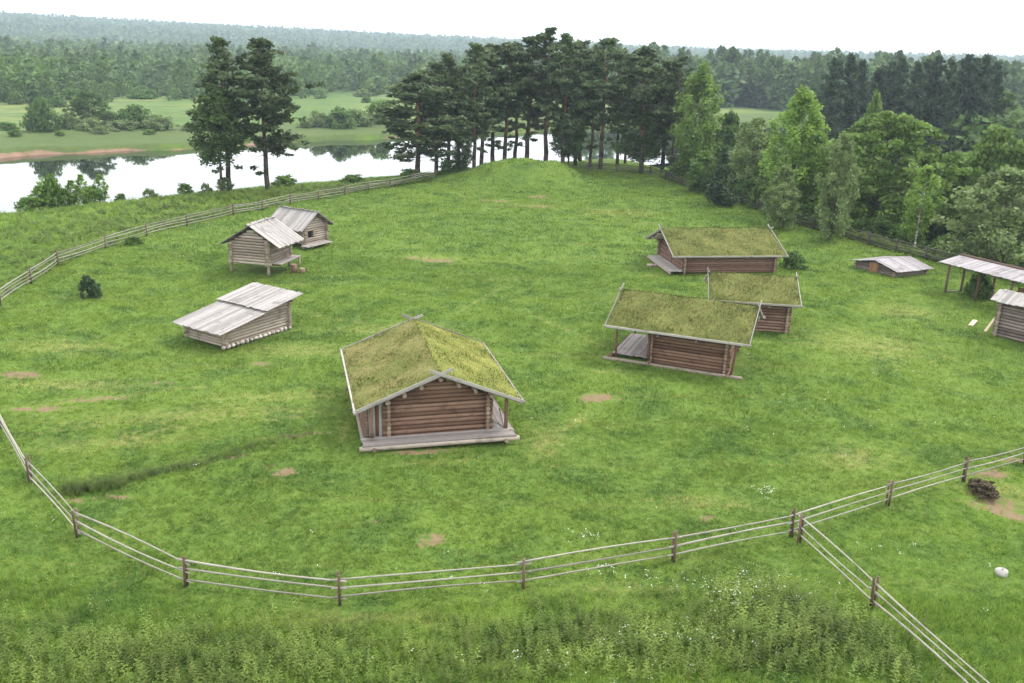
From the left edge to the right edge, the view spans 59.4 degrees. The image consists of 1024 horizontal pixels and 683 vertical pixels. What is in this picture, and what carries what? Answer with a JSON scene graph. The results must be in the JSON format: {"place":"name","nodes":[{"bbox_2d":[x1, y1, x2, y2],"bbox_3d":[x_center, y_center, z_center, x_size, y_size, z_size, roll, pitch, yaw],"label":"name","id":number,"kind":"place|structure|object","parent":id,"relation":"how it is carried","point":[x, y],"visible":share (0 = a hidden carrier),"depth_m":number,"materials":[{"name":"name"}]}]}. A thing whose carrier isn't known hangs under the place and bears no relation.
{"place":"outdoors","nodes":[
{"label":"outdoors","id":0,"kind":"place"},
{"bbox_2d":[0,125,805,212],"bbox_3d":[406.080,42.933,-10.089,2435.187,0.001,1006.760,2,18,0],"label":"river water","id":1,"kind":"structure","parent":0,"point":[132,174],"depth_m":201.14,"materials":[{"name":"white liquid"}]},
{"bbox_2d":[0,31,1023,682],"bbox_3d":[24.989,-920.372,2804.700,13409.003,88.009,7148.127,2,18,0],"label":"ground","id":2,"kind":"structure","parent":0,"point":[72,141],"depth_m":47.09,"materials":[{"name":"green plant"}]},
{"bbox_2d":[7,70,42,102],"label":"leafy tree","id":3,"kind":"object","parent":2,"relation":"on","point":[24,73],"visible":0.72,"depth_m":336.35,"materials":[{"name":"green plant"}]},
{"bbox_2d":[14,196,43,211],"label":"leafy bush","id":4,"kind":"object","parent":2,"relation":"on","point":[24,204],"visible":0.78,"depth_m":108.00,"materials":[{"name":"green plant"}]},
{"bbox_2d":[5,57,58,101],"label":"leafy tree","id":5,"kind":"object","parent":2,"relation":"on","point":[29,61],"visible":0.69,"depth_m":337.84,"materials":[{"name":"green plant"}]},
{"bbox_2d":[19,97,62,132],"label":"leafy bush","id":6,"kind":"object","parent":2,"relation":"on","point":[39,114],"visible":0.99,"depth_m":235.30,"materials":[{"name":"green plant"}]},
{"bbox_2d":[27,185,57,207],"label":"aspen tree","id":7,"kind":"object","parent":2,"relation":"on","point":[37,189],"visible":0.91,"depth_m":109.94,"materials":[{"name":"green plant"}]},
{"bbox_2d":[33,173,67,208],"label":"leafy bush","id":8,"kind":"object","parent":2,"relation":"on","point":[50,185],"visible":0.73,"depth_m":110.51,"materials":[{"name":"green plant"}]},
{"bbox_2d":[50,112,79,129],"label":"willow bush","id":9,"kind":"object","parent":2,"relation":"on","point":[67,123],"visible":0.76,"depth_m":244.41,"materials":[{"name":"green plant"}]},
{"bbox_2d":[55,57,75,88],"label":"conifer tree","id":10,"kind":"object","parent":2,"relation":"on","point":[62,61],"visible":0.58,"depth_m":378.45,"materials":[{"name":"green plant"}]},
{"bbox_2d":[64,179,85,204],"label":"aspen tree","id":11,"kind":"object","parent":2,"relation":"on","point":[70,190],"visible":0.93,"depth_m":112.91,"materials":[{"name":"green plant"}]},
{"bbox_2d":[73,174,94,203],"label":"aspen tree","id":12,"kind":"object","parent":2,"relation":"on","point":[79,180],"visible":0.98,"depth_m":113.78,"materials":[{"name":"green plant"}]},
{"bbox_2d":[61,90,112,124],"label":"tree","id":13,"kind":"object","parent":2,"relation":"on","point":[81,104],"visible":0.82,"depth_m":251.48,"materials":[{"name":"green plant"}]},
{"bbox_2d":[78,275,102,298],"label":"young conifer","id":14,"kind":"object","parent":2,"relation":"on","point":[89,286],"visible":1,"depth_m":69.11,"materials":[{"name":"green plant"}]},
{"bbox_2d":[74,116,106,130],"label":"willow bush","id":15,"kind":"object","parent":2,"relation":"on","point":[88,124],"visible":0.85,"depth_m":242.73,"materials":[{"name":"green plant"}]},
{"bbox_2d":[91,174,109,202],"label":"aspen tree","id":16,"kind":"object","parent":2,"relation":"on","point":[104,192],"visible":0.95,"depth_m":115.78,"materials":[{"name":"green plant"}]},
{"bbox_2d":[85,60,118,90],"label":"leafy tree","id":17,"kind":"object","parent":2,"relation":"on","point":[99,65],"visible":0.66,"depth_m":388.32,"materials":[{"name":"green plant"}]},
{"bbox_2d":[105,118,139,131],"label":"willow bush","id":18,"kind":"object","parent":2,"relation":"on","point":[116,125],"visible":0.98,"depth_m":248.43,"materials":[{"name":"green plant"}]},
{"bbox_2d":[113,104,156,127],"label":"leafy bush","id":19,"kind":"object","parent":2,"relation":"on","point":[139,113],"visible":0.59,"depth_m":256.51,"materials":[{"name":"green plant"}]},
{"bbox_2d":[142,114,179,130],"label":"willow bush","id":20,"kind":"object","parent":2,"relation":"on","point":[159,122],"visible":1,"depth_m":253.33,"materials":[{"name":"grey plant"}]},
{"bbox_2d":[169,58,194,87],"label":"conifer tree","id":21,"kind":"object","parent":2,"relation":"on","point":[183,64],"visible":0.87,"depth_m":395.42,"materials":[{"name":"green plant"}]},
{"bbox_2d":[0,169,436,305],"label":"rail fence","id":22,"kind":"object","parent":2,"relation":"on","point":[186,224],"visible":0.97,"depth_m":95.58,"materials":[{"name":"grey wood"}]},
{"bbox_2d":[185,83,252,191],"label":"birch tree","id":23,"kind":"object","parent":2,"relation":"on","point":[214,100],"visible":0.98,"depth_m":116.61,"materials":[{"name":"green plant"}]},
{"bbox_2d":[184,35,261,190],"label":"pine tree","id":24,"kind":"object","parent":2,"relation":"on","point":[220,63],"visible":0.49,"depth_m":117.75,"materials":[{"name":"green plant"}]},
{"bbox_2d":[171,282,303,349],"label":"log shed","id":25,"kind":"structure","parent":2,"relation":"on","point":[252,311],"depth_m":61.06,"materials":[{"name":"grey wood"}]},
{"bbox_2d":[219,216,303,275],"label":"log granary","id":26,"kind":"structure","parent":2,"relation":"on","point":[248,244],"depth_m":77.77,"materials":[{"name":"grey wood"}]},
{"bbox_2d":[217,37,325,188],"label":"pine tree","id":27,"kind":"object","parent":2,"relation":"on","point":[249,85],"visible":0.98,"depth_m":118.91,"materials":[{"name":"green plant"}]},
{"bbox_2d":[270,174,296,187],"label":"leafy bush","id":28,"kind":"object","parent":2,"relation":"on","point":[283,180],"visible":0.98,"depth_m":126.86,"materials":[{"name":"green plant"}]},
{"bbox_2d":[271,206,333,248],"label":"log granary","id":29,"kind":"structure","parent":2,"relation":"on","point":[310,227],"depth_m":89.03,"materials":[{"name":"grey wood"}]},
{"bbox_2d":[307,110,328,126],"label":"willow bush","id":30,"kind":"object","parent":2,"relation":"on","point":[321,121],"visible":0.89,"depth_m":278.05,"materials":[{"name":"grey plant"}]},
{"bbox_2d":[325,106,357,128],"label":"leafy bush","id":31,"kind":"object","parent":2,"relation":"on","point":[336,117],"visible":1,"depth_m":277.14,"materials":[{"name":"green plant"}]},
{"bbox_2d":[339,108,375,126],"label":"willow bush","id":32,"kind":"object","parent":2,"relation":"on","point":[357,115],"visible":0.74,"depth_m":286.21,"materials":[{"name":"green plant"}]},
{"bbox_2d":[369,72,478,172],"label":"pine tree","id":33,"kind":"object","parent":2,"relation":"on","point":[407,92],"visible":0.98,"depth_m":136.15,"materials":[{"name":"green plant"}]},
{"bbox_2d":[339,314,525,452],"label":"log house","id":34,"kind":"structure","parent":2,"relation":"on","point":[387,370],"depth_m":45.85,"materials":[{"name":"green plant"}]},
{"bbox_2d":[368,403,382,435],"bbox_3d":[-6.784,3.873,44.986,0.830,1.801,0.120,-3,18,-14],"label":"plank door","id":35,"kind":"structure","parent":34,"relation":"in","point":[380,405],"depth_m":44.98,"materials":[{"name":"grey wood"}]},
{"bbox_2d":[413,61,467,171],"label":"pine tree","id":36,"kind":"object","parent":2,"relation":"on","point":[436,67],"visible":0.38,"depth_m":141.11,"materials":[{"name":"green plant"}]},
{"bbox_2d":[422,52,471,159],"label":"pine tree","id":37,"kind":"object","parent":2,"relation":"on","point":[447,60],"visible":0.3,"depth_m":143.55,"materials":[{"name":"green plant"}]},
{"bbox_2d":[436,159,460,174],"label":"leafy bush","id":38,"kind":"object","parent":2,"relation":"on","point":[446,165],"visible":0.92,"depth_m":143.47,"materials":[{"name":"green plant"}]},
{"bbox_2d":[452,129,473,170],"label":"birch tree","id":39,"kind":"object","parent":2,"relation":"on","point":[464,161],"visible":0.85,"depth_m":142.84,"materials":[{"name":"green plant"}]},
{"bbox_2d":[442,41,503,167],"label":"pine tree","id":40,"kind":"object","parent":2,"relation":"on","point":[479,63],"visible":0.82,"depth_m":142.10,"materials":[{"name":"green plant"}]},
{"bbox_2d":[452,47,520,163],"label":"pine tree","id":41,"kind":"object","parent":2,"relation":"on","point":[495,71],"visible":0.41,"depth_m":147.14,"materials":[{"name":"green plant"}]},
{"bbox_2d":[461,43,527,161],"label":"pine tree","id":42,"kind":"object","parent":2,"relation":"on","point":[495,47],"visible":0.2,"depth_m":152.03,"materials":[{"name":"green plant"}]},
{"bbox_2d":[1,193,989,682],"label":"white wildflowers","id":43,"kind":"object","parent":2,"relation":"on","point":[613,567],"visible":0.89,"depth_m":33.15,"materials":[{"name":"white plant"}]},
{"bbox_2d":[481,41,540,159],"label":"pine tree","id":44,"kind":"object","parent":2,"relation":"on","point":[509,53],"visible":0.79,"depth_m":148.21,"materials":[{"name":"green plant"}]},
{"bbox_2d":[0,173,1023,682],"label":"tall weeds","id":45,"kind":"object","parent":2,"relation":"on","point":[800,635],"visible":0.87,"depth_m":30.07,"materials":[{"name":"green plant"}]},
{"bbox_2d":[0,10,1023,110],"bbox_3d":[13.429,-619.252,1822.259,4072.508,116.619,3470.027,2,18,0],"label":"distant woods","id":46,"kind":"object","parent":2,"relation":"on","point":[764,78],"visible":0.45,"depth_m":637.25,"materials":[{"name":"green plant"}]},
{"bbox_2d":[0,415,1023,605],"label":"rail fence","id":47,"kind":"object","parent":2,"relation":"on","point":[186,580],"visible":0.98,"depth_m":34.73,"materials":[{"name":"grey wood"}]},
{"bbox_2d":[499,48,541,157],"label":"pine tree","id":48,"kind":"object","parent":2,"relation":"on","point":[517,115],"visible":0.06,"depth_m":164.11,"materials":[{"name":"green plant"}]},
{"bbox_2d":[507,35,561,157],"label":"pine tree","id":49,"kind":"object","parent":2,"relation":"on","point":[533,114],"visible":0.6,"depth_m":151.96,"materials":[{"name":"green plant"}]},
{"bbox_2d":[515,27,584,160],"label":"pine tree","id":50,"kind":"object","parent":2,"relation":"on","point":[545,38],"visible":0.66,"depth_m":150.41,"materials":[{"name":"green plant"}]},
{"bbox_2d":[532,32,594,163],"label":"pine tree","id":51,"kind":"object","parent":2,"relation":"on","point":[565,91],"visible":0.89,"depth_m":149.23,"materials":[{"name":"green plant"}]},
{"bbox_2d":[549,101,587,165],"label":"birch tree","id":52,"kind":"object","parent":2,"relation":"on","point":[574,140],"visible":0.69,"depth_m":152.98,"materials":[{"name":"green plant"}]},
{"bbox_2d":[542,38,613,165],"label":"pine tree","id":53,"kind":"object","parent":2,"relation":"on","point":[580,46],"visible":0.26,"depth_m":153.15,"materials":[{"name":"green plant"}]},
{"bbox_2d":[577,47,616,166],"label":"pine tree","id":54,"kind":"object","parent":2,"relation":"on","point":[591,115],"visible":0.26,"depth_m":153.72,"materials":[{"name":"green plant"}]},
{"bbox_2d":[573,37,636,169],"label":"pine tree","id":55,"kind":"object","parent":2,"relation":"on","point":[595,84],"visible":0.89,"depth_m":149.85,"materials":[{"name":"green plant"}]},
{"bbox_2d":[605,55,645,163],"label":"pine tree","id":56,"kind":"object","parent":2,"relation":"on","point":[621,100],"visible":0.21,"depth_m":157.89,"materials":[{"name":"green plant"}]},
{"bbox_2d":[612,98,672,163],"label":"birch tree","id":57,"kind":"object","parent":2,"relation":"on","point":[648,143],"visible":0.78,"depth_m":150.82,"materials":[{"name":"green plant"}]},
{"bbox_2d":[601,45,685,172],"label":"pine tree","id":58,"kind":"object","parent":2,"relation":"on","point":[644,58],"visible":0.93,"depth_m":146.89,"materials":[{"name":"green plant"}]},
{"bbox_2d":[641,59,696,171],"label":"pine tree","id":59,"kind":"object","parent":2,"relation":"on","point":[665,62],"visible":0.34,"depth_m":151.25,"materials":[{"name":"green plant"}]},
{"bbox_2d":[651,55,698,165],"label":"pine tree","id":60,"kind":"object","parent":2,"relation":"on","point":[675,66],"visible":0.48,"depth_m":148.83,"materials":[{"name":"green plant"}]},
{"bbox_2d":[602,282,764,379],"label":"log house","id":61,"kind":"structure","parent":2,"relation":"on","point":[698,326],"depth_m":57.13,"materials":[{"name":"green plant"}]},
{"bbox_2d":[667,61,725,169],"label":"birch tree","id":62,"kind":"object","parent":2,"relation":"on","point":[705,86],"visible":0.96,"depth_m":140.05,"materials":[{"name":"green plant"}]},
{"bbox_2d":[684,150,723,192],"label":"broadleaf tree","id":63,"kind":"object","parent":2,"relation":"on","point":[694,179],"visible":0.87,"depth_m":132.38,"materials":[{"name":"green plant"}]},
{"bbox_2d":[645,224,788,274],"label":"log house","id":64,"kind":"structure","parent":2,"relation":"on","point":[683,250],"depth_m":83.17,"materials":[{"name":"green plant"}]},
{"bbox_2d":[704,143,742,206],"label":"spruce tree","id":65,"kind":"object","parent":2,"relation":"on","point":[717,187],"visible":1,"depth_m":119.24,"materials":[{"name":"green plant"}]},
{"bbox_2d":[709,109,756,177],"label":"broadleaf tree","id":66,"kind":"object","parent":2,"relation":"on","point":[730,121],"visible":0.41,"depth_m":146.49,"materials":[{"name":"green plant"}]},
{"bbox_2d":[736,178,761,202],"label":"leafy bush","id":67,"kind":"object","parent":2,"relation":"on","point":[747,185],"visible":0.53,"depth_m":123.02,"materials":[{"name":"green plant"}]},
{"bbox_2d":[703,270,802,333],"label":"log house","id":68,"kind":"structure","parent":2,"relation":"on","point":[778,296],"depth_m":65.34,"materials":[{"name":"brown logs"},{"name":"grey plank"},{"name":"brown olive turf"}]},
{"bbox_2d":[724,117,782,194],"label":"willow tree","id":69,"kind":"object","parent":2,"relation":"on","point":[752,128],"visible":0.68,"depth_m":124.38,"materials":[{"name":"green plant"}]},
{"bbox_2d":[745,184,766,207],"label":"leafy bush","id":70,"kind":"object","parent":2,"relation":"on","point":[760,189],"visible":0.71,"depth_m":118.88,"materials":[{"name":"green plant"}]},
{"bbox_2d":[586,162,959,267],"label":"rail fence","id":71,"kind":"object","parent":2,"relation":"on","point":[868,239],"visible":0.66,"depth_m":101.94,"materials":[{"name":"grey wood"}]},
{"bbox_2d":[759,165,803,228],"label":"willow tree","id":72,"kind":"object","parent":2,"relation":"on","point":[790,206],"visible":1,"depth_m":104.73,"materials":[{"name":"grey plant"}]},
{"bbox_2d":[777,250,808,269],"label":"leafy bush","id":73,"kind":"object","parent":2,"relation":"on","point":[798,260],"visible":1,"depth_m":85.68,"materials":[{"name":"green plant"}]},
{"bbox_2d":[758,84,830,203],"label":"aspen tree","id":74,"kind":"object","parent":2,"relation":"on","point":[803,104],"visible":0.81,"depth_m":112.08,"materials":[{"name":"green plant"}]},
{"bbox_2d":[802,54,826,90],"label":"conifer tree","id":75,"kind":"object","parent":2,"relation":"on","point":[818,63],"visible":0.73,"depth_m":425.75,"materials":[{"name":"green plant"}]},
{"bbox_2d":[810,57,849,140],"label":"pine tree","id":76,"kind":"object","parent":2,"relation":"on","point":[827,102],"visible":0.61,"depth_m":198.98,"materials":[{"name":"green plant"}]},
{"bbox_2d":[812,133,861,240],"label":"willow tree","id":77,"kind":"object","parent":2,"relation":"on","point":[844,190],"visible":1,"depth_m":98.23,"materials":[{"name":"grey plant"}]},
{"bbox_2d":[825,52,862,139],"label":"pine tree","id":78,"kind":"object","parent":2,"relation":"on","point":[849,117],"visible":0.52,"depth_m":204.40,"materials":[{"name":"green plant"}]},
{"bbox_2d":[836,59,872,127],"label":"pine tree","id":79,"kind":"object","parent":2,"relation":"on","point":[861,80],"visible":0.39,"depth_m":209.89,"materials":[{"name":"green plant"}]},
{"bbox_2d":[863,89,884,164],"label":"birch tree","id":80,"kind":"object","parent":2,"relation":"on","point":[875,106],"visible":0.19,"depth_m":136.64,"materials":[{"name":"green plant"}]},
{"bbox_2d":[865,65,887,116],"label":"pine tree","id":81,"kind":"object","parent":2,"relation":"on","point":[878,77],"visible":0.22,"depth_m":212.56,"materials":[{"name":"green plant"}]},
{"bbox_2d":[792,110,972,225],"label":"broadleaf tree","id":82,"kind":"object","parent":2,"relation":"on","point":[877,192],"visible":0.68,"depth_m":107.16,"materials":[{"name":"green plant"}]},
{"bbox_2d":[864,214,901,241],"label":"leafy bush","id":83,"kind":"object","parent":2,"relation":"on","point":[879,222],"visible":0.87,"depth_m":104.56,"materials":[{"name":"green plant"}]},
{"bbox_2d":[850,256,933,276],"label":"root cellar","id":84,"kind":"object","parent":2,"relation":"on","point":[899,266],"visible":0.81,"depth_m":85.21,"materials":[{"name":"grey wood"}]},
{"bbox_2d":[796,514,988,682],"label":"rail fence","id":85,"kind":"object","parent":2,"relation":"on","point":[874,594],"visible":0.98,"depth_m":32.11,"materials":[{"name":"grey wood"}]},
{"bbox_2d":[880,57,911,153],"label":"pine tree","id":86,"kind":"object","parent":2,"relation":"on","point":[897,87],"visible":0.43,"depth_m":206.58,"materials":[{"name":"green plant"}]},
{"bbox_2d":[890,61,927,160],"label":"pine tree","id":87,"kind":"object","parent":2,"relation":"on","point":[913,108],"visible":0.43,"depth_m":200.65,"materials":[{"name":"green plant"}]},
{"bbox_2d":[891,147,950,245],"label":"broadleaf tree","id":88,"kind":"object","parent":2,"relation":"on","point":[929,235],"visible":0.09,"depth_m":116.24,"materials":[{"name":"green plant"}]},
{"bbox_2d":[899,164,945,248],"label":"aspen tree","id":89,"kind":"object","parent":2,"relation":"on","point":[914,200],"visible":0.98,"depth_m":99.30,"materials":[{"name":"green plant"}]},
{"bbox_2d":[909,55,958,151],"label":"pine tree","id":90,"kind":"object","parent":2,"relation":"on","point":[938,69],"visible":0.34,"depth_m":203.75,"materials":[{"name":"green plant"}]},
{"bbox_2d":[925,234,956,255],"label":"leafy bush","id":91,"kind":"object","parent":2,"relation":"on","point":[945,238],"visible":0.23,"depth_m":99.37,"materials":[{"name":"green plant"}]},
{"bbox_2d":[922,57,962,152],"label":"pine tree","id":92,"kind":"object","parent":2,"relation":"on","point":[943,120],"visible":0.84,"depth_m":199.56,"materials":[{"name":"green plant"}]},
{"bbox_2d":[944,53,978,151],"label":"pine tree","id":93,"kind":"object","parent":2,"relation":"on","point":[968,64],"visible":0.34,"depth_m":205.33,"materials":[{"name":"green plant"}]},
{"bbox_2d":[938,114,989,154],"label":"leafy tree","id":94,"kind":"object","parent":2,"relation":"on","point":[958,122],"visible":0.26,"depth_m":201.94,"materials":[{"name":"green plant"}]},
{"bbox_2d":[930,164,1023,267],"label":"willow tree","id":95,"kind":"object","parent":2,"relation":"on","point":[984,225],"visible":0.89,"depth_m":88.48,"materials":[{"name":"green plant"}]},
{"bbox_2d":[944,110,1010,153],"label":"leafy tree","id":96,"kind":"object","parent":2,"relation":"on","point":[979,128],"visible":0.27,"depth_m":202.51,"materials":[{"name":"green plant"}]},
{"bbox_2d":[959,53,996,151],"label":"pine tree","id":97,"kind":"object","parent":2,"relation":"on","point":[980,98],"visible":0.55,"depth_m":202.43,"materials":[{"name":"green plant"}]},
{"bbox_2d":[933,123,1023,258],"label":"broadleaf tree","id":98,"kind":"object","parent":2,"relation":"on","point":[993,152],"visible":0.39,"depth_m":108.64,"materials":[{"name":"green plant"}]},
{"bbox_2d":[963,272,994,299],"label":"leafy bush","id":99,"kind":"object","parent":2,"relation":"on","point":[985,287],"visible":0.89,"depth_m":76.57,"materials":[{"name":"green plant"}]},
{"bbox_2d":[939,253,1023,301],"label":"open shed","id":100,"kind":"structure","parent":2,"relation":"on","point":[1012,273],"depth_m":75.72,"materials":[{"name":"grey wood"}]},
{"bbox_2d":[966,478,1000,499],"bbox_3d":[21.891,6.883,41.629,1.333,0.789,1.691,6,18,13],"label":"log pile","id":101,"kind":"object","parent":2,"relation":"on","point":[987,489],"visible":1,"depth_m":41.46,"materials":[{"name":"brown plant"}]},
{"bbox_2d":[985,61,1014,123],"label":"pine tree","id":102,"kind":"object","parent":2,"relation":"on","point":[998,72],"visible":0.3,"depth_m":209.10,"materials":[{"name":"green plant"}]},
{"bbox_2d":[990,92,1022,134],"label":"tree","id":103,"kind":"object","parent":2,"relation":"on","point":[1010,97],"visible":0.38,"depth_m":208.25,"materials":[{"name":"green plant"}]},
{"bbox_2d":[990,289,1023,342],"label":"log shed","id":104,"kind":"structure","parent":2,"relation":"on","point":[1008,323],"depth_m":66.10,"materials":[{"name":"grey wood"}]},
{"bbox_2d":[0,0,1023,55],"label":"sky","id":105,"kind":"structure","parent":0,"point":[974,27],"materials":[{"name":"white"}]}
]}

